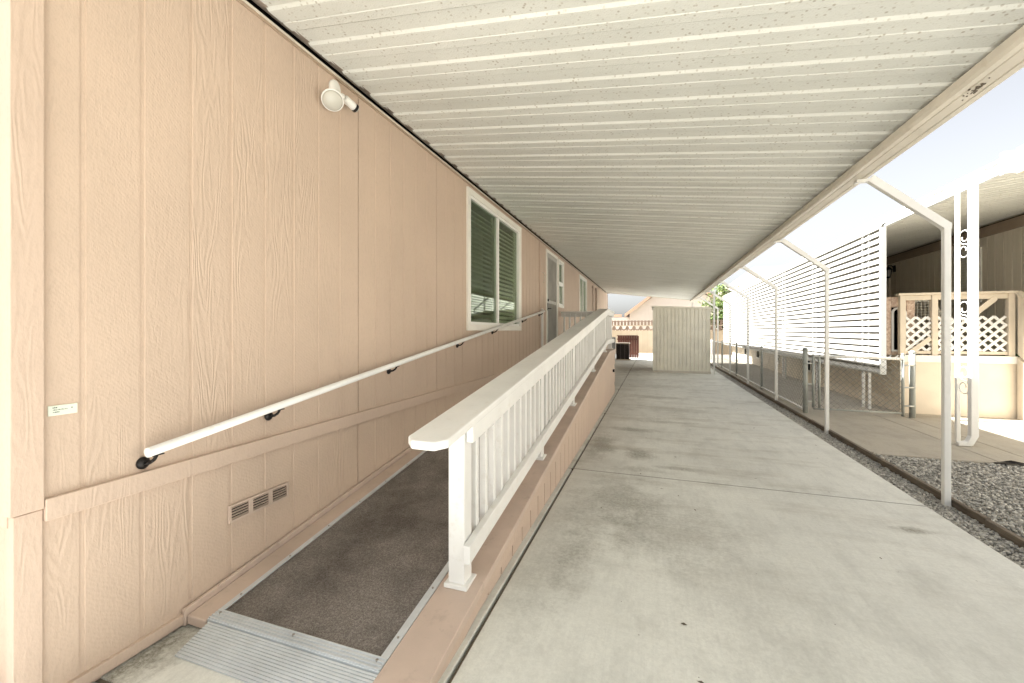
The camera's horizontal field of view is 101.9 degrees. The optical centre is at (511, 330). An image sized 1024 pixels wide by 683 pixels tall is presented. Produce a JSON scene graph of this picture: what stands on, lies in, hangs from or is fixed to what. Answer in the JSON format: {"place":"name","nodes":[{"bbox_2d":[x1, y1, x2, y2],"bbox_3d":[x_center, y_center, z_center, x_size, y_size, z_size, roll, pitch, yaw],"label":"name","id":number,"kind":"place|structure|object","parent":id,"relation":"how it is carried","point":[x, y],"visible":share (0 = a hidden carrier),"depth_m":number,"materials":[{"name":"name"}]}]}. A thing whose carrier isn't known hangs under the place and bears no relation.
{"place":"outdoors","nodes":[
{"label":"outdoors","id":0,"kind":"place"},
{"bbox_2d":[92,353,1023,682],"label":"driveway","id":1,"kind":"structure","parent":0,"point":[622,577],"depth_m":2.42,"materials":[{"name":"concrete"}]},
{"bbox_2d":[175,349,615,682],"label":"access ramp","id":2,"kind":"structure","parent":1,"relation":"on","point":[347,586],"depth_m":2.16,"materials":[{"name":"carpet"}]},
{"bbox_2d":[408,309,614,591],"bbox_3d":[0.950,0.422,5.726,0.203,1.735,8.305,0,0,19],"label":"ramp railing","id":3,"kind":"object","parent":2,"relation":"on","point":[494,435],"visible":1,"depth_m":2.58,"materials":[{"name":"white paint"}]},
{"bbox_2d":[561,311,594,331],"bbox_3d":[1.686,-0.072,9.872,1.040,0.785,0.140,0,0,19],"label":"landing railing","id":4,"kind":"object","parent":3,"relation":"attached to","point":[580,314],"visible":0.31,"depth_m":9.89,"materials":[{"name":"white paint"}]},
{"bbox_2d":[612,337,615,360],"bbox_3d":[4.815,0.860,19.888,0.280,1.120,0.341,0,0,19],"label":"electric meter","id":5,"kind":"object","parent":1,"relation":"on","point":[614,344],"visible":0.4,"depth_m":19.81,"materials":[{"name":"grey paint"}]},
{"bbox_2d":[616,343,630,359],"bbox_3d":[5.487,1.000,20.526,0.720,0.839,0.700,0,0,19],"label":"air conditioner","id":6,"kind":"object","parent":1,"relation":"on","point":[622,351],"visible":0.87,"depth_m":20.26,"materials":[{"name":"black metal"}]},
{"bbox_2d":[617,335,638,357],"bbox_3d":[6.035,0.805,21.634,1.106,1.170,0.090,0,0,19],"label":"wooden screen","id":7,"kind":"object","parent":1,"relation":"on","point":[631,339],"visible":0.67,"depth_m":21.55,"materials":[{"name":"red wood"}]},
{"bbox_2d":[652,306,711,373],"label":"storage shed","id":8,"kind":"structure","parent":1,"relation":"on","point":[681,339],"depth_m":14.03,"materials":[{"name":"beige metal"}]},
{"bbox_2d":[713,290,714,374],"bbox_3d":[6.600,0.040,13.555,0.055,2.760,0.055,0,0,19],"label":"tall pole","id":9,"kind":"object","parent":1,"relation":"on","point":[713,332],"visible":1,"depth_m":13.53,"materials":[{"name":"white metal"}]},
{"bbox_2d":[601,384,977,682],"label":"leaf litter","id":10,"kind":"object","parent":1,"relation":"on","point":[695,510],"visible":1,"depth_m":2.17,"materials":[{"name":"brown plant"}]},
{"bbox_2d":[607,67,1023,317],"label":"sky","id":11,"kind":"structure","parent":0,"point":[992,125],"materials":[{"name":"white"}]},
{"bbox_2d":[710,354,1023,466],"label":"path","id":12,"kind":"structure","parent":0,"point":[919,436],"depth_m":5.97,"materials":[{"name":"beige concrete"}]},
{"bbox_2d":[710,339,807,412],"bbox_3d":[7.521,0.851,14.363,0.084,1.138,15.222,0,0,19],"label":"chain link fence","id":13,"kind":"object","parent":12,"relation":"on","point":[804,383],"visible":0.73,"depth_m":9.50,"materials":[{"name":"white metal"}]},
{"bbox_2d":[723,145,1023,445],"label":"neighbour awning","id":14,"kind":"object","parent":12,"relation":"on","point":[973,202],"visible":0.63,"depth_m":5.36,"materials":[{"name":"metal"}]},
{"bbox_2d":[723,223,885,374],"bbox_3d":[9.023,-0.553,15.005,0.089,2.602,16.780,0,0,19],"label":"slatted sunscreen","id":15,"kind":"object","parent":14,"relation":"hanging from","point":[846,285],"visible":0.97,"depth_m":9.19,"materials":[{"name":"white paint"}]},
{"bbox_2d":[732,290,1023,420],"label":"porch deck","id":16,"kind":"structure","parent":12,"relation":"on","point":[1001,384],"depth_m":7.01,"materials":[{"name":"beige paint"}]},
{"bbox_2d":[909,350,915,417],"bbox_3d":[6.522,0.867,6.761,0.090,1.106,0.090,0,0,19],"label":"gate post","id":17,"kind":"object","parent":12,"relation":"on","point":[912,382],"visible":0.96,"depth_m":6.73,"materials":[{"name":"silver metal"}]},
{"bbox_2d":[808,354,913,414],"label":"chain link gate","id":18,"kind":"structure","parent":17,"relation":"attached to","point":[902,381],"depth_m":6.95,"materials":[{"name":"white metal"}]},
{"bbox_2d":[886,213,1023,353],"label":"neighbour home","id":19,"kind":"object","parent":12,"relation":"on","point":[1001,256],"visible":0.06,"depth_m":8.38,"materials":[{"name":"beige paint"}]},
{"bbox_2d":[886,265,895,278],"bbox_3d":[10.394,-1.631,11.444,0.257,0.362,0.191,0,0,19],"label":"wall lantern","id":20,"kind":"object","parent":19,"relation":"attached to","point":[888,271],"depth_m":11.40,"materials":[{"name":"black metal"}]},
{"bbox_2d":[710,365,1023,568],"bbox_3d":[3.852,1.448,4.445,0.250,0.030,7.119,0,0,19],"label":"gravel","id":21,"kind":"structure","parent":0,"point":[885,471],"depth_m":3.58,"materials":[{"name":"grey gravel"}]},
{"bbox_2d":[236,0,1023,506],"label":"carport","id":22,"kind":"object","parent":21,"relation":"on","point":[692,150],"visible":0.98,"depth_m":2.90,"materials":[{"name":"metal"}]},
{"bbox_2d":[962,77,989,100],"bbox_3d":[2.518,-1.308,2.244,0.091,0.010,0.229,0,0,19],"label":"mud nest","id":23,"kind":"object","parent":22,"relation":"on","point":[976,88],"visible":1,"depth_m":2.24,"materials":[{"name":"brown soil"}]},
{"bbox_2d":[886,297,914,354],"bbox_3d":[6.892,-0.090,7.475,0.400,1.020,0.410,0,0,19],"label":"arched cabinet","id":24,"kind":"object","parent":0,"point":[891,325],"visible":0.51,"depth_m":7.34,"materials":[{"name":"wood"}]},
{"bbox_2d":[915,300,954,354],"bbox_3d":[7.465,-0.080,7.423,0.656,1.004,0.540,0,0,19],"label":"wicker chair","id":25,"kind":"object","parent":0,"point":[926,329],"visible":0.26,"depth_m":7.61,"materials":[{"name":"wicker"}]},
{"bbox_2d":[886,456,1023,537],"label":"gravel yard","id":26,"kind":"structure","parent":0,"point":[979,477],"depth_m":3.82,"materials":[{"name":"grey gravel"}]},
{"bbox_2d":[994,461,1023,464],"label":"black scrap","id":27,"kind":"object","parent":26,"relation":"on","point":[1010,462],"visible":1,"depth_m":4.41,"materials":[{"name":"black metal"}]},
{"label":"ground","id":28,"kind":"structure","parent":0,"visible":0},
{"bbox_2d":[0,0,608,682],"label":"mobile home","id":29,"kind":"object","parent":28,"relation":"on","point":[212,212],"visible":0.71,"depth_m":2.05,"materials":[{"name":"beige paint"}]},
{"bbox_2d":[48,403,76,416],"bbox_3d":[-1.720,0.301,1.590,0.005,0.038,0.084,0,0,19],"label":"address plate","id":30,"kind":"object","parent":29,"relation":"attached to","point":[55,410],"visible":1,"depth_m":1.59,"materials":[{"name":"grey"}]},
{"bbox_2d":[321,79,358,112],"bbox_3d":[-1.196,-1.645,2.910,0.149,0.266,0.321,0,0,19],"label":"flood light","id":31,"kind":"object","parent":29,"relation":"attached to","point":[334,98],"visible":1,"depth_m":2.82,"materials":[{"name":"white plastic"}]},
{"bbox_2d":[136,309,544,468],"bbox_3d":[-0.484,0.082,5.077,0.100,1.059,6.927,0,0,19],"label":"handrail","id":32,"kind":"object","parent":29,"relation":"attached to","point":[155,451],"depth_m":2.42,"materials":[{"name":"white metal"}]},
{"bbox_2d":[547,253,556,342],"bbox_3d":[0.917,-0.633,9.268,0.098,2.085,0.972,0,0,19],"label":"screen door","id":33,"kind":"structure","parent":29,"relation":"in","point":[551,261],"depth_m":9.27,"materials":[{"name":"grey paint"}]},
{"bbox_2d":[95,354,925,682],"bbox_3d":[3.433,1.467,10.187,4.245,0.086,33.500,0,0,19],"label":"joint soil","id":34,"kind":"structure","parent":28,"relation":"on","point":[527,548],"depth_m":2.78,"materials":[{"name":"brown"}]},
{"bbox_2d":[612,292,721,328],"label":"gabled house","id":35,"kind":"structure","parent":28,"relation":"on","point":[642,310],"depth_m":32.25,"materials":[{"name":"paint"}]},
{"bbox_2d":[607,320,731,353],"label":"block wall","id":36,"kind":"structure","parent":28,"relation":"on","point":[645,340],"depth_m":26.70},
{"bbox_2d":[698,284,738,328],"bbox_3d":[13.196,-1.158,26.038,3.251,5.256,3.033,0,0,-18],"label":"leafy tree","id":37,"kind":"object","parent":28,"relation":"on","point":[718,300],"visible":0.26,"depth_m":25.96,"materials":[{"name":"green plant"}]},
{"bbox_2d":[718,266,782,296],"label":"hillside house","id":38,"kind":"structure","parent":28,"relation":"on","point":[746,278],"depth_m":29.88,"materials":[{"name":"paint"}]},
{"bbox_2d":[710,362,873,452],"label":"fence kerb","id":39,"kind":"structure","parent":28,"relation":"on","point":[805,415],"depth_m":6.88,"materials":[{"name":"grey concrete"}]},
{"bbox_2d":[710,363,1023,547],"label":"wooden edging","id":40,"kind":"object","parent":28,"relation":"on","point":[1002,531],"visible":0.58,"depth_m":3.92,"materials":[{"name":"brown wood"}]}
]}

